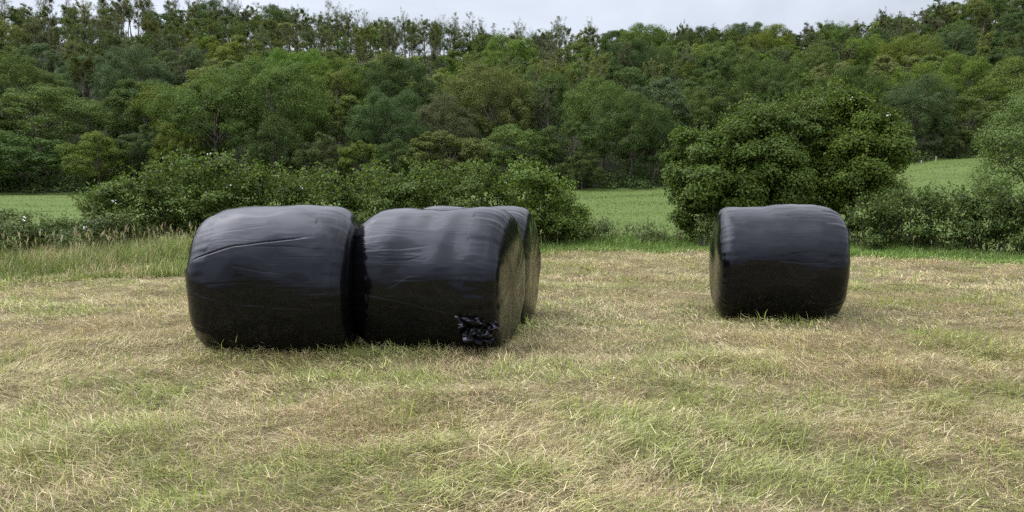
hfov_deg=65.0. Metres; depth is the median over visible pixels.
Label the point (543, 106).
thin tree
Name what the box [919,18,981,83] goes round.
broadleaf tree
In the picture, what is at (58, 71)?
broadleaf tree
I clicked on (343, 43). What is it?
thin tree
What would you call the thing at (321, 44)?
thin tree
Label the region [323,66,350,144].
thin tree
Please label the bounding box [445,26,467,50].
thin tree
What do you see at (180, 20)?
thin tree
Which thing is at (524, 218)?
wrapped bale
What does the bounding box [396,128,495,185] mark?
thorn bush
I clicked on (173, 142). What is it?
thorn bush
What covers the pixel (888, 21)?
thin tree
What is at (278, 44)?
thin tree
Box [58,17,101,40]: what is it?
broadleaf tree
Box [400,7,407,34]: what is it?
bare tree
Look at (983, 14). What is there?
thin tree
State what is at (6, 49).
broadleaf tree
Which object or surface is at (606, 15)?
sky
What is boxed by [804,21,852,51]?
broadleaf tree
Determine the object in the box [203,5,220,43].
thin tree
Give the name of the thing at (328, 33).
thin tree
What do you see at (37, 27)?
thin tree
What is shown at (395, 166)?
broadleaf tree
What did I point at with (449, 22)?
bare tree
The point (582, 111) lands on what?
broadleaf tree
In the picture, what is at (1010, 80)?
broadleaf tree
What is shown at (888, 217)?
hedge shrub
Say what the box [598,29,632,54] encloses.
broadleaf tree
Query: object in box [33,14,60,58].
thin tree
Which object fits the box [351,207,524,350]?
wrapped bale
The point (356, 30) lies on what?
thin tree
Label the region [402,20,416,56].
thin tree
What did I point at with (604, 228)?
bramble bush
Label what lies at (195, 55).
broadleaf tree
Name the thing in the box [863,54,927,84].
broadleaf tree
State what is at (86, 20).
thin tree
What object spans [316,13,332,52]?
thin tree
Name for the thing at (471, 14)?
bare tree
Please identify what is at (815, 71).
broadleaf tree
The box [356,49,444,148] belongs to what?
broadleaf tree
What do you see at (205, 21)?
thin tree
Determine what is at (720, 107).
broadleaf tree
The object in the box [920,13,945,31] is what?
thin tree
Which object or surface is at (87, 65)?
thin tree
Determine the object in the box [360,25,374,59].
thin tree
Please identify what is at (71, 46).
thin tree
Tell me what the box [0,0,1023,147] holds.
wood
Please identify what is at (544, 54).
thin tree
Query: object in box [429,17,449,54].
thin tree
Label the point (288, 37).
broadleaf tree
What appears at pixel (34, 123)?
broadleaf tree
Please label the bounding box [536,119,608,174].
broadleaf tree
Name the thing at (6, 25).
thin tree
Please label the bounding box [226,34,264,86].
broadleaf tree
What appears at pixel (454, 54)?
broadleaf tree
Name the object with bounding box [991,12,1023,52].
broadleaf tree
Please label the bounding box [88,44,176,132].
broadleaf tree
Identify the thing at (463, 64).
thin tree
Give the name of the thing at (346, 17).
bare tree
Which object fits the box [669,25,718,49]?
broadleaf tree
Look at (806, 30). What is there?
thin tree
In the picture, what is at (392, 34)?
thin tree
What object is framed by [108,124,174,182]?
thorn bush
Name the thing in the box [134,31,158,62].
thin tree
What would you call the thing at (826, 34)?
thin tree
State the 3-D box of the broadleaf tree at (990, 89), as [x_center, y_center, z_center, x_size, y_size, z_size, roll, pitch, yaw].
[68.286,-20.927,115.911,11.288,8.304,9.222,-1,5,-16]
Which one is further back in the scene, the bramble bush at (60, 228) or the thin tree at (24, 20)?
the thin tree at (24, 20)
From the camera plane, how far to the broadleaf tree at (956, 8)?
192.65 m
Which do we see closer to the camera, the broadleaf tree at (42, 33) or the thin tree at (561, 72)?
the thin tree at (561, 72)
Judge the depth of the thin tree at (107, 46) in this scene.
152.94 m
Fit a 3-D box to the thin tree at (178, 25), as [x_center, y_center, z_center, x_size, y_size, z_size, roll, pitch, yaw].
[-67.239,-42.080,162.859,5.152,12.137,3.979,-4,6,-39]
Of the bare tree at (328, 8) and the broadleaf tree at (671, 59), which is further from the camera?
the bare tree at (328, 8)
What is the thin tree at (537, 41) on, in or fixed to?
on the hillside
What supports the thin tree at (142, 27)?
on the hillside
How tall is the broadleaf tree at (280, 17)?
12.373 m
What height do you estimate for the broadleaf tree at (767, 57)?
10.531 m
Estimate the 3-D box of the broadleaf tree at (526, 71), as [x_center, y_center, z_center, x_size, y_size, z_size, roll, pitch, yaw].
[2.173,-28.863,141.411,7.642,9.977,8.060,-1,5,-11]
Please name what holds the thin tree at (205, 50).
on the hillside
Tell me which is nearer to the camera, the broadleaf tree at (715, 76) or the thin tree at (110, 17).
the broadleaf tree at (715, 76)
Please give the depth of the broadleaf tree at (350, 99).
98.86 m
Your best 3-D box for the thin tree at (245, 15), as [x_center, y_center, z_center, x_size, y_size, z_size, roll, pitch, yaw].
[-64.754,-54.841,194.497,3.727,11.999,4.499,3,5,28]
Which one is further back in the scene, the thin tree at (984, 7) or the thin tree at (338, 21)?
the thin tree at (338, 21)
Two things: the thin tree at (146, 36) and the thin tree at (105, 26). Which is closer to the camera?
the thin tree at (146, 36)
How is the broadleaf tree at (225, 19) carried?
on the hillside
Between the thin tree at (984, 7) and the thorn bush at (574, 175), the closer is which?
the thorn bush at (574, 175)
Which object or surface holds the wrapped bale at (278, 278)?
on the mown field
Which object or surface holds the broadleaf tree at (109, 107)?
on the hillside
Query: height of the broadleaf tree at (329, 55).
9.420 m
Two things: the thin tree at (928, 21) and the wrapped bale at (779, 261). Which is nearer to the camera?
the wrapped bale at (779, 261)
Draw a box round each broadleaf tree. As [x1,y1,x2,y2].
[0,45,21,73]
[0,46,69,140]
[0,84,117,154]
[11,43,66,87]
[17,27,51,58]
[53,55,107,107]
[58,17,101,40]
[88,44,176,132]
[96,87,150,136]
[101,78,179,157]
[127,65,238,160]
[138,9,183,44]
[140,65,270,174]
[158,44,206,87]
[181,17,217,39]
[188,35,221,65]
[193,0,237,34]
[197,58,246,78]
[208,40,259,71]
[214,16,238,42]
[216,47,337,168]
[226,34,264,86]
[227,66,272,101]
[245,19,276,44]
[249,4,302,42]
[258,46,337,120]
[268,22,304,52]
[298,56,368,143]
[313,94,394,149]
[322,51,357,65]
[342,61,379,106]
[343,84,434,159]
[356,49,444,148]
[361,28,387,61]
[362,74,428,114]
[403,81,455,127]
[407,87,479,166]
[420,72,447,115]
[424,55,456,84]
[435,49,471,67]
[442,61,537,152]
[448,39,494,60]
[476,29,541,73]
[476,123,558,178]
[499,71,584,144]
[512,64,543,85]
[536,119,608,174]
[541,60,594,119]
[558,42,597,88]
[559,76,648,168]
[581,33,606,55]
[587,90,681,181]
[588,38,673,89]
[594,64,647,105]
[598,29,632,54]
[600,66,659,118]
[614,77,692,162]
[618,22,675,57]
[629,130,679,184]
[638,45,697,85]
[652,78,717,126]
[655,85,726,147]
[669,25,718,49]
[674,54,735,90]
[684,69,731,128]
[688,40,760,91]
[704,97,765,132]
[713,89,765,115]
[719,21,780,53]
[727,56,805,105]
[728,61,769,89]
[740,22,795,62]
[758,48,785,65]
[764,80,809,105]
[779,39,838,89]
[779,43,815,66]
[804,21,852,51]
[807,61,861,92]
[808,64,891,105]
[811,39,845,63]
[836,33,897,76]
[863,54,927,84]
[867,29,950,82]
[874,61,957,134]
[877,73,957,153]
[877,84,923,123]
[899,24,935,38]
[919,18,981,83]
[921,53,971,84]
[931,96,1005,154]
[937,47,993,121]
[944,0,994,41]
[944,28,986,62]
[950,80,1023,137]
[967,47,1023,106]
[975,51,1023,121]
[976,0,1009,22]
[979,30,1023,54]
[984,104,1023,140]
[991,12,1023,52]
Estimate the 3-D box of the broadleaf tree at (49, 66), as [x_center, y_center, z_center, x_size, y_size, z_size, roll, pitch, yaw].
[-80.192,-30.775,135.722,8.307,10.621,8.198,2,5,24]
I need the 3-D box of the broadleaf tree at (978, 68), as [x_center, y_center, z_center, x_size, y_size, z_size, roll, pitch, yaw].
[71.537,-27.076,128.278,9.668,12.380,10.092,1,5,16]
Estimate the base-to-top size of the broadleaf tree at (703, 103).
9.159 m
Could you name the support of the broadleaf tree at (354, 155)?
on the hillside
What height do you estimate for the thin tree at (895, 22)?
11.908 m
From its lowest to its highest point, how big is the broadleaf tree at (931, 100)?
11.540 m
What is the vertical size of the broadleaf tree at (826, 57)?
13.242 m
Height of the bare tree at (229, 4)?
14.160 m
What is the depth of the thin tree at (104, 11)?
204.91 m
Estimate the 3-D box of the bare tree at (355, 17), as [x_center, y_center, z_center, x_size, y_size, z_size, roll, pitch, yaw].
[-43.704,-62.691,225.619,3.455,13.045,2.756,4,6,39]
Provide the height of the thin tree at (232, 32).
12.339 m
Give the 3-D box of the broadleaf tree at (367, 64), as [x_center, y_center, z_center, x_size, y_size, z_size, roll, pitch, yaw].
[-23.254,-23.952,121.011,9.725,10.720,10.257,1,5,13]
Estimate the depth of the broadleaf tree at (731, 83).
132.00 m
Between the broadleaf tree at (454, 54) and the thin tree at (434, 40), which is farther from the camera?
the thin tree at (434, 40)
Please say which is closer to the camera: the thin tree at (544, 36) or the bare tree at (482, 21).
the thin tree at (544, 36)
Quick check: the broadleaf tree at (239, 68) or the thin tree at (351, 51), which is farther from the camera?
the thin tree at (351, 51)
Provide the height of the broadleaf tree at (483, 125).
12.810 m
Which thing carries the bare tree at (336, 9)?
on the hillside
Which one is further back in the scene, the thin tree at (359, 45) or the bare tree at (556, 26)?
the bare tree at (556, 26)
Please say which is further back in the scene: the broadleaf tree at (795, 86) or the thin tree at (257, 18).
the thin tree at (257, 18)
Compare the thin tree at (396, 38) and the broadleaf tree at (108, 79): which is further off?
the thin tree at (396, 38)
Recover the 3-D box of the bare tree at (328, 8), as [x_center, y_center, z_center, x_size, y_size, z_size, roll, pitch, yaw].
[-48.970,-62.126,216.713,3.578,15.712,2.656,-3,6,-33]
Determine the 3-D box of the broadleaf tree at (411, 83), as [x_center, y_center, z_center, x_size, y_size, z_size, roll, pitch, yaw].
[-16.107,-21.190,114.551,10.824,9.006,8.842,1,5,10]
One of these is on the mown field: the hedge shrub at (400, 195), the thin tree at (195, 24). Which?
the hedge shrub at (400, 195)
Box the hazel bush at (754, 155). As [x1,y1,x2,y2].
[659,89,830,238]
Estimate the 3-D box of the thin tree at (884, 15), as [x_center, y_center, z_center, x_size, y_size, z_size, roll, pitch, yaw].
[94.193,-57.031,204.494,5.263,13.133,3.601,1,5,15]
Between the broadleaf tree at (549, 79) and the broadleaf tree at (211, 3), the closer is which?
the broadleaf tree at (549, 79)
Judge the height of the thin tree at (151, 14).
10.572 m
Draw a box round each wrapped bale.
[185,204,359,352]
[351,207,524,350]
[423,205,540,323]
[709,204,849,320]
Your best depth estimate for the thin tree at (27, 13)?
217.03 m
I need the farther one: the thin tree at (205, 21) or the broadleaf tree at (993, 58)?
the thin tree at (205, 21)
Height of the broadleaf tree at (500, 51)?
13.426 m
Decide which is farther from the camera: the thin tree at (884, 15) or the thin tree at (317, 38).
the thin tree at (884, 15)
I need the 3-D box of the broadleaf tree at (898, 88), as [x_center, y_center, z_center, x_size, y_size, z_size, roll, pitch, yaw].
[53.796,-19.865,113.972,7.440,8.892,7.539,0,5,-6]
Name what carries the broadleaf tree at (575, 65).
on the hillside
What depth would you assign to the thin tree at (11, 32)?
152.82 m
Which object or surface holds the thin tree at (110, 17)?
on the hillside
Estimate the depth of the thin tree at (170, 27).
173.81 m
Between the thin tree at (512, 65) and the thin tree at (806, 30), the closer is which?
the thin tree at (512, 65)
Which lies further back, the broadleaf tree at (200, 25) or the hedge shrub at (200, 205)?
the broadleaf tree at (200, 25)
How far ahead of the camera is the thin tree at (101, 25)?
180.25 m
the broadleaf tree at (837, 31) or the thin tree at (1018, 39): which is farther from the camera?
the broadleaf tree at (837, 31)
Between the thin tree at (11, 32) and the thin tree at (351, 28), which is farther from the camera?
the thin tree at (351, 28)
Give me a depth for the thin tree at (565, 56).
156.19 m
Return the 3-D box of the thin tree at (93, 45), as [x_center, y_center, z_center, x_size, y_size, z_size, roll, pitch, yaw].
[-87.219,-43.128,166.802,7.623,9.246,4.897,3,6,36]
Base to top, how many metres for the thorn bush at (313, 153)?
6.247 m
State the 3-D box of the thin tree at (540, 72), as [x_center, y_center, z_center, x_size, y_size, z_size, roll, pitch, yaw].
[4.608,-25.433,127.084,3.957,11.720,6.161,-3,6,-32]
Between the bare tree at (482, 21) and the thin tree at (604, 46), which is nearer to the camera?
the thin tree at (604, 46)
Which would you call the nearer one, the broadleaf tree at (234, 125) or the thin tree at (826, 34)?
the broadleaf tree at (234, 125)
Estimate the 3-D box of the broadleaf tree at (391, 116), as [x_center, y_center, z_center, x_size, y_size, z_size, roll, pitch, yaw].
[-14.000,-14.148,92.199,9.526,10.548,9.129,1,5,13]
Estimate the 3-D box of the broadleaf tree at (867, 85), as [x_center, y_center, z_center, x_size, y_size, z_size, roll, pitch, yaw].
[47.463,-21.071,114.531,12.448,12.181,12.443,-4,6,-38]
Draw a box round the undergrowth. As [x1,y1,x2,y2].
[0,28,1020,194]
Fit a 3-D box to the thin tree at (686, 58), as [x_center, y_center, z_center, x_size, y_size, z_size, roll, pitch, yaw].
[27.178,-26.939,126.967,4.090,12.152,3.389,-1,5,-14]
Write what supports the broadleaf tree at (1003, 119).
on the hillside
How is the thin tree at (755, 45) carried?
on the hillside
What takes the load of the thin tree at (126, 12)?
on the hillside
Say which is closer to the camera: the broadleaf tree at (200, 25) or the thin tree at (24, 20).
the thin tree at (24, 20)
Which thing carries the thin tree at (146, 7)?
on the hillside
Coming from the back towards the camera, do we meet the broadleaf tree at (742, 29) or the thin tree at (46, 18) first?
the broadleaf tree at (742, 29)
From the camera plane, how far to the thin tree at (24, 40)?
143.28 m
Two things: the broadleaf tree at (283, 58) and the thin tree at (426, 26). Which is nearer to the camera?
the broadleaf tree at (283, 58)
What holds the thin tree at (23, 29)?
on the hillside
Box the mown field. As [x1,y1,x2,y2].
[0,248,1023,511]
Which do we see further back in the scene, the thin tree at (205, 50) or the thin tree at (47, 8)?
the thin tree at (47, 8)
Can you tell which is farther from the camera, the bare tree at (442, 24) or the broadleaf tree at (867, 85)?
the bare tree at (442, 24)
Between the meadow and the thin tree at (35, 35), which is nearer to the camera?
the meadow
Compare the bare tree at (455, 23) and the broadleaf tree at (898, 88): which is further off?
the bare tree at (455, 23)
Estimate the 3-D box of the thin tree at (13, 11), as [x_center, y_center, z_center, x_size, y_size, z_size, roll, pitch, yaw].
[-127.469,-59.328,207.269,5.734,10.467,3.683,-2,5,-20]
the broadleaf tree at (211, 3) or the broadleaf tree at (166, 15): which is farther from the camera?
the broadleaf tree at (211, 3)
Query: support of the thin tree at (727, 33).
on the hillside
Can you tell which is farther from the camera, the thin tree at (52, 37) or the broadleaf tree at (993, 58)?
the thin tree at (52, 37)
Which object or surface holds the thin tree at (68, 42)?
on the hillside
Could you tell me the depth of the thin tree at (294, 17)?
193.94 m
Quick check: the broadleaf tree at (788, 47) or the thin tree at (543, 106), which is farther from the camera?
the broadleaf tree at (788, 47)
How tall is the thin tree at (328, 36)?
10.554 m
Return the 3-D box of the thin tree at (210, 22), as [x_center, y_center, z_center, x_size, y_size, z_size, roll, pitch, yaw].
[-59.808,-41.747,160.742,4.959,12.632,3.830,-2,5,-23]
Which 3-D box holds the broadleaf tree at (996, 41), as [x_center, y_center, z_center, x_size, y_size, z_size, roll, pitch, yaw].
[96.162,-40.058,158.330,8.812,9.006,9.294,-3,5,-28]
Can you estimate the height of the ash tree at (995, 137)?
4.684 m
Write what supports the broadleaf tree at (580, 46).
on the hillside
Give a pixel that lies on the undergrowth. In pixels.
(32, 185)
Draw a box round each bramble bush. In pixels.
[0,203,147,253]
[580,213,684,244]
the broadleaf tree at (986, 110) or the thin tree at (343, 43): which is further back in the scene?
the thin tree at (343, 43)
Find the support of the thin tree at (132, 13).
on the hillside
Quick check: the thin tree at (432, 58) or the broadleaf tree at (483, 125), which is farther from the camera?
the thin tree at (432, 58)
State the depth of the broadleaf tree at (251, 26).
198.62 m
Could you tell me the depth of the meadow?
53.14 m
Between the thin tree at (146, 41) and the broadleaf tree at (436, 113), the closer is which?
the broadleaf tree at (436, 113)
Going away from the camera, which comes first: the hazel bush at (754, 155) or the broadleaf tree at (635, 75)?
the hazel bush at (754, 155)
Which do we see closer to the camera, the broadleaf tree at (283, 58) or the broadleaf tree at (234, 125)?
the broadleaf tree at (234, 125)
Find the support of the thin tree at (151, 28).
on the hillside
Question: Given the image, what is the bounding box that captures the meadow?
[0,151,1023,252]
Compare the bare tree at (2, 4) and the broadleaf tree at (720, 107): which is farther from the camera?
the bare tree at (2, 4)
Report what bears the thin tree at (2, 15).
on the hillside
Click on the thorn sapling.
(699, 231)
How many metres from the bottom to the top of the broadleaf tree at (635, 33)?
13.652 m
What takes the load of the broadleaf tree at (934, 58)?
on the hillside
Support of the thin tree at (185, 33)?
on the hillside
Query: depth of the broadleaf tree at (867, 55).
160.38 m
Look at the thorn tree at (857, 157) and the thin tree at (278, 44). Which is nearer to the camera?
the thorn tree at (857, 157)
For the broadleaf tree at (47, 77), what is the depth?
110.21 m
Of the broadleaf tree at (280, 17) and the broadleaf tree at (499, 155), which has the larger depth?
the broadleaf tree at (280, 17)
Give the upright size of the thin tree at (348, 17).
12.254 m
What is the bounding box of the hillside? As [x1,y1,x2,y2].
[0,15,1023,192]
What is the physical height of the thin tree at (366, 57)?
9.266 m
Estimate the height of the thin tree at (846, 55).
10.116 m
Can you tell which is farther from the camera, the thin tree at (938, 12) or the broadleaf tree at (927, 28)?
the thin tree at (938, 12)
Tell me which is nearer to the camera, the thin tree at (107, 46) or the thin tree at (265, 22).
the thin tree at (107, 46)
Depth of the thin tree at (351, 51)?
168.96 m
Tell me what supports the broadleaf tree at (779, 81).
on the hillside
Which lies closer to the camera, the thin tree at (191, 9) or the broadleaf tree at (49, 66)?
the broadleaf tree at (49, 66)
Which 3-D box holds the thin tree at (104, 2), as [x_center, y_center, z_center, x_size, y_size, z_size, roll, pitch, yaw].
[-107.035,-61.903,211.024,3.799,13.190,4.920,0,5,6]
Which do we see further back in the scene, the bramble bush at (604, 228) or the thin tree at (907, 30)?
the thin tree at (907, 30)
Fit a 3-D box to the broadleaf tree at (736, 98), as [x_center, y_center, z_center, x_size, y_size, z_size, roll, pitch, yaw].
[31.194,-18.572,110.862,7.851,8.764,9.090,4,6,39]
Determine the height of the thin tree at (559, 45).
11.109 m
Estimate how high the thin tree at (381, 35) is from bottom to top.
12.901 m
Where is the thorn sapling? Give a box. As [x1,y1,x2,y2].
[691,210,714,246]
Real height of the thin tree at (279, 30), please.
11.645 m
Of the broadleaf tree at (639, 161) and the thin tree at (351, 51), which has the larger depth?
the thin tree at (351, 51)
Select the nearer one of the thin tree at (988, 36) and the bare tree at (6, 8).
the thin tree at (988, 36)
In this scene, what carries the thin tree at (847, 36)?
on the hillside
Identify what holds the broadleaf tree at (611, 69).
on the hillside
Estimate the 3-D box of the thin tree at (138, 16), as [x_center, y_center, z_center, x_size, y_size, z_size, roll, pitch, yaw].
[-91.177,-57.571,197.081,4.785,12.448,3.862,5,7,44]
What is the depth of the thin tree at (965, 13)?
178.25 m
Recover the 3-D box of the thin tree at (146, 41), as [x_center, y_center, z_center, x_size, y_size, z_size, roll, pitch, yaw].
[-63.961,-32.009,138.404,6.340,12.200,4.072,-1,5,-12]
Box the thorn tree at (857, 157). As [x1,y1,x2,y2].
[773,75,920,235]
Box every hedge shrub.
[68,141,356,244]
[339,155,508,225]
[491,153,596,244]
[840,178,986,250]
[950,176,1023,254]
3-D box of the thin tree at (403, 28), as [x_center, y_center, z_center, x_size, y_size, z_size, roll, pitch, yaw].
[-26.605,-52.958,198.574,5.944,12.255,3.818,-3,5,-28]
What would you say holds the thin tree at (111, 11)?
on the hillside
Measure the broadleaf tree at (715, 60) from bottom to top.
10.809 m
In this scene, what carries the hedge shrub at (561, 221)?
on the mown field
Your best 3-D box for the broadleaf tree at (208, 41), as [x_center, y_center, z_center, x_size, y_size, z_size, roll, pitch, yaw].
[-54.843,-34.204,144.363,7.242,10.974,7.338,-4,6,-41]
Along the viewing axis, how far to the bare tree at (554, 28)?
214.33 m
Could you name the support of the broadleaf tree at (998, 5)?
on the hillside
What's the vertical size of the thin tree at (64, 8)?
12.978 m
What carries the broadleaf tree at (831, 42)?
on the hillside
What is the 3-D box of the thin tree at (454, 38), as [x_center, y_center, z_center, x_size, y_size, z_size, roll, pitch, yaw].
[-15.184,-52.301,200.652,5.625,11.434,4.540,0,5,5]
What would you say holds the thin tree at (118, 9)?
on the hillside
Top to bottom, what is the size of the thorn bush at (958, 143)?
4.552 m
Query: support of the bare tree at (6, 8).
on the hillside
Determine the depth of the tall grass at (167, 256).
14.87 m
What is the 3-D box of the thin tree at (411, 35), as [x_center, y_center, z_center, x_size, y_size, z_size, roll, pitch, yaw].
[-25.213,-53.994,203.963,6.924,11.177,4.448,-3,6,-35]
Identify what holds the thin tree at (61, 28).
on the hillside
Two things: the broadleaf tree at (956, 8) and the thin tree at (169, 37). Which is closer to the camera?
the thin tree at (169, 37)
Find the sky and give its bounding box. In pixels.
[0,0,1020,60]
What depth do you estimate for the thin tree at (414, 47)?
172.44 m
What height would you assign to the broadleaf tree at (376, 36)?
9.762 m
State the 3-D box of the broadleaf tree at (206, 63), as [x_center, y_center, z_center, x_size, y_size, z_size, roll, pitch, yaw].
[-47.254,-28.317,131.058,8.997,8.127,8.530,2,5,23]
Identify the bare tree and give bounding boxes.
[0,0,9,19]
[0,0,12,39]
[80,0,90,43]
[226,0,241,12]
[250,2,263,18]
[325,0,335,21]
[332,2,341,22]
[338,4,352,54]
[352,9,360,27]
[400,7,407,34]
[438,15,445,53]
[441,14,457,36]
[451,12,458,49]
[462,12,475,41]
[477,17,486,34]
[513,20,526,37]
[551,23,563,45]
[553,15,562,63]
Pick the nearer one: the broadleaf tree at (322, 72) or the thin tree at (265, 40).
the broadleaf tree at (322, 72)
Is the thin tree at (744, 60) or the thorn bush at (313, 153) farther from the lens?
the thin tree at (744, 60)
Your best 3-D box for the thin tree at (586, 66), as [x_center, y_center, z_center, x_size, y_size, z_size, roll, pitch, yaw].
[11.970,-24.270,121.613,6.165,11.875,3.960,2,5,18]
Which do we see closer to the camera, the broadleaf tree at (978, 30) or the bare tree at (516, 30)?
the broadleaf tree at (978, 30)
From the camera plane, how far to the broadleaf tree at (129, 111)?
100.81 m
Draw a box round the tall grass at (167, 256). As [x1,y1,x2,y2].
[0,221,1023,282]
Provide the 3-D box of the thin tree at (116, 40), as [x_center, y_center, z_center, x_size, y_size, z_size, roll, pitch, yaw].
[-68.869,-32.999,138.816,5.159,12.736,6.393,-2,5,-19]
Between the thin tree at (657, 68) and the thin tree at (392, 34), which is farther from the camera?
the thin tree at (392, 34)
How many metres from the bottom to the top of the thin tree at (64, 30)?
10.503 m
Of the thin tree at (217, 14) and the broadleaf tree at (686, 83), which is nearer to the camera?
the broadleaf tree at (686, 83)
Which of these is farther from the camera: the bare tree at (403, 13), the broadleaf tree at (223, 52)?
the bare tree at (403, 13)
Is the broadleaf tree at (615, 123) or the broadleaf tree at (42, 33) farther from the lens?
the broadleaf tree at (42, 33)
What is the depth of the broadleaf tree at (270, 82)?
93.34 m
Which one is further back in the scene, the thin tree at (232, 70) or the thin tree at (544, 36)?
the thin tree at (544, 36)
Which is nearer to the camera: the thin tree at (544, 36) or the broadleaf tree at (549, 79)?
the broadleaf tree at (549, 79)
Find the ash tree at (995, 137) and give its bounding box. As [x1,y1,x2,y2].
[963,87,1023,198]
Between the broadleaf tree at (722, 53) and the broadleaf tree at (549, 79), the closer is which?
the broadleaf tree at (549, 79)
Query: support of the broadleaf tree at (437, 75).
on the hillside
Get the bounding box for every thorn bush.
[0,130,74,187]
[54,130,132,186]
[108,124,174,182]
[148,121,204,183]
[240,115,302,185]
[286,132,348,182]
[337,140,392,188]
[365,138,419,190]
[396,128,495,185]
[556,151,604,189]
[941,126,972,158]
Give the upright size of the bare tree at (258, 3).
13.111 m
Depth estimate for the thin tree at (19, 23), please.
174.86 m
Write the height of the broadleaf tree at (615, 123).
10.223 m
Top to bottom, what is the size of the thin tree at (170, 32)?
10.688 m
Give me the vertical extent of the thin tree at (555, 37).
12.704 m
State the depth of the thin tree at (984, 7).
183.41 m
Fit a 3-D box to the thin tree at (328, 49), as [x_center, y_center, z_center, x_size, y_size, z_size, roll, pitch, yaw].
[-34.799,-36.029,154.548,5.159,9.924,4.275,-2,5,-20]
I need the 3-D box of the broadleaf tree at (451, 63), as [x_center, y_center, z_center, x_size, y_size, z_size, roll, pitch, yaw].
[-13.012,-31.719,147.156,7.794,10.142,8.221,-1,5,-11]
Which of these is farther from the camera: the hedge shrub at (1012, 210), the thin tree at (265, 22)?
the thin tree at (265, 22)
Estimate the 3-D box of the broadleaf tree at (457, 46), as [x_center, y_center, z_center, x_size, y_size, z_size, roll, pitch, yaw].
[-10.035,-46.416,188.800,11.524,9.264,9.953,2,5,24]
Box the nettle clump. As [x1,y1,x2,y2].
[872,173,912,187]
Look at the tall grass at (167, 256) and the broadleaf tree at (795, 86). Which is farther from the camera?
the broadleaf tree at (795, 86)
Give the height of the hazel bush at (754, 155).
4.163 m
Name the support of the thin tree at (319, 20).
on the hillside
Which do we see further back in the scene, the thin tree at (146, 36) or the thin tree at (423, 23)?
the thin tree at (423, 23)
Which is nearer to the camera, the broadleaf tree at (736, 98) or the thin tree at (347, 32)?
the broadleaf tree at (736, 98)
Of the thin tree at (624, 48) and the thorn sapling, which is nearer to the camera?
the thorn sapling
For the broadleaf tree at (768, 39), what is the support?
on the hillside
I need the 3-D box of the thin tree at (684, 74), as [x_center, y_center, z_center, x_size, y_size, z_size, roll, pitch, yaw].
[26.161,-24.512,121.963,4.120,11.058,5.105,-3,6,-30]
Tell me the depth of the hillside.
111.00 m
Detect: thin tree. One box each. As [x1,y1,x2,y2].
[0,10,10,28]
[0,18,11,42]
[0,18,30,53]
[3,5,24,22]
[5,29,40,67]
[7,6,27,44]
[7,24,25,47]
[15,11,39,50]
[20,3,35,17]
[21,19,44,58]
[26,16,43,59]
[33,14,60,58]
[41,16,60,57]
[42,0,59,20]
[42,28,59,73]
[47,24,66,58]
[55,3,78,39]
[59,17,74,43]
[60,35,88,85]
[64,20,96,50]
[64,45,99,129]
[65,39,83,57]
[77,26,102,52]
[81,10,101,49]
[92,20,111,53]
[93,13,108,43]
[94,0,110,28]
[95,29,123,67]
[96,7,112,21]
[99,30,119,63]
[101,0,134,45]
[102,12,119,33]
[105,18,130,60]
[107,1,122,26]
[113,0,132,45]
[119,34,154,81]
[123,0,135,35]
[131,0,148,32]
[134,13,158,49]
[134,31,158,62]
[138,0,153,11]
[138,11,158,47]
[141,15,160,50]
[158,25,179,50]
[158,30,176,58]
[164,19,185,66]
[166,8,197,35]
[169,19,188,65]
[177,27,195,54]
[186,1,198,20]
[188,18,204,41]
[188,27,214,60]
[196,11,217,52]
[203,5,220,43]
[204,17,223,64]
[218,21,249,54]
[228,62,265,101]
[234,4,252,43]
[249,11,261,38]
[252,23,270,63]
[256,14,279,50]
[265,33,290,57]
[266,21,293,50]
[267,20,281,48]
[286,3,302,51]
[298,25,318,53]
[306,12,324,54]
[306,30,329,53]
[313,24,326,55]
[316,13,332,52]
[319,23,333,51]
[320,42,341,58]
[321,24,335,50]
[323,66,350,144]
[324,19,339,48]
[325,12,349,48]
[331,21,356,52]
[333,33,348,57]
[339,11,353,52]
[345,18,358,38]
[346,26,370,64]
[347,31,364,62]
[353,28,376,62]
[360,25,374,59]
[361,50,395,62]
[376,24,401,52]
[377,19,392,52]
[383,22,407,55]
[395,16,416,59]
[399,23,419,56]
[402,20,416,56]
[407,29,431,62]
[414,14,432,59]
[418,47,441,79]
[422,21,434,53]
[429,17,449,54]
[429,19,444,54]
[442,23,460,51]
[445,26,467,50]
[455,48,489,84]
[471,32,491,57]
[499,55,525,74]
[528,57,556,93]
[530,33,543,57]
[530,80,568,162]
[538,29,556,55]
[541,47,553,62]
[544,29,559,56]
[547,62,576,132]
[548,37,562,62]
[554,46,575,78]
[571,57,608,103]
[575,31,587,51]
[585,47,618,125]
[596,35,620,56]
[615,37,633,84]
[642,54,668,102]
[670,46,696,87]
[674,59,696,90]
[720,25,740,52]
[738,48,755,64]
[747,32,763,53]
[771,42,796,72]
[802,21,815,43]
[810,20,830,48]
[830,41,859,63]
[843,28,860,43]
[874,6,887,33]
[879,11,903,36]
[890,14,909,37]
[902,20,922,40]
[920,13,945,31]
[931,4,952,29]
[950,0,980,30]
[972,1,994,32]
[973,1,993,35]
[976,28,995,53]
[999,30,1023,73]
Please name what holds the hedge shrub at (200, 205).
on the meadow
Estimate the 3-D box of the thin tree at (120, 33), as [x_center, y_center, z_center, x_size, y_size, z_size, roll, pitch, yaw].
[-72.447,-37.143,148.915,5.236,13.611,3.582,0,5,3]
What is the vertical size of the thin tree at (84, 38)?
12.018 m

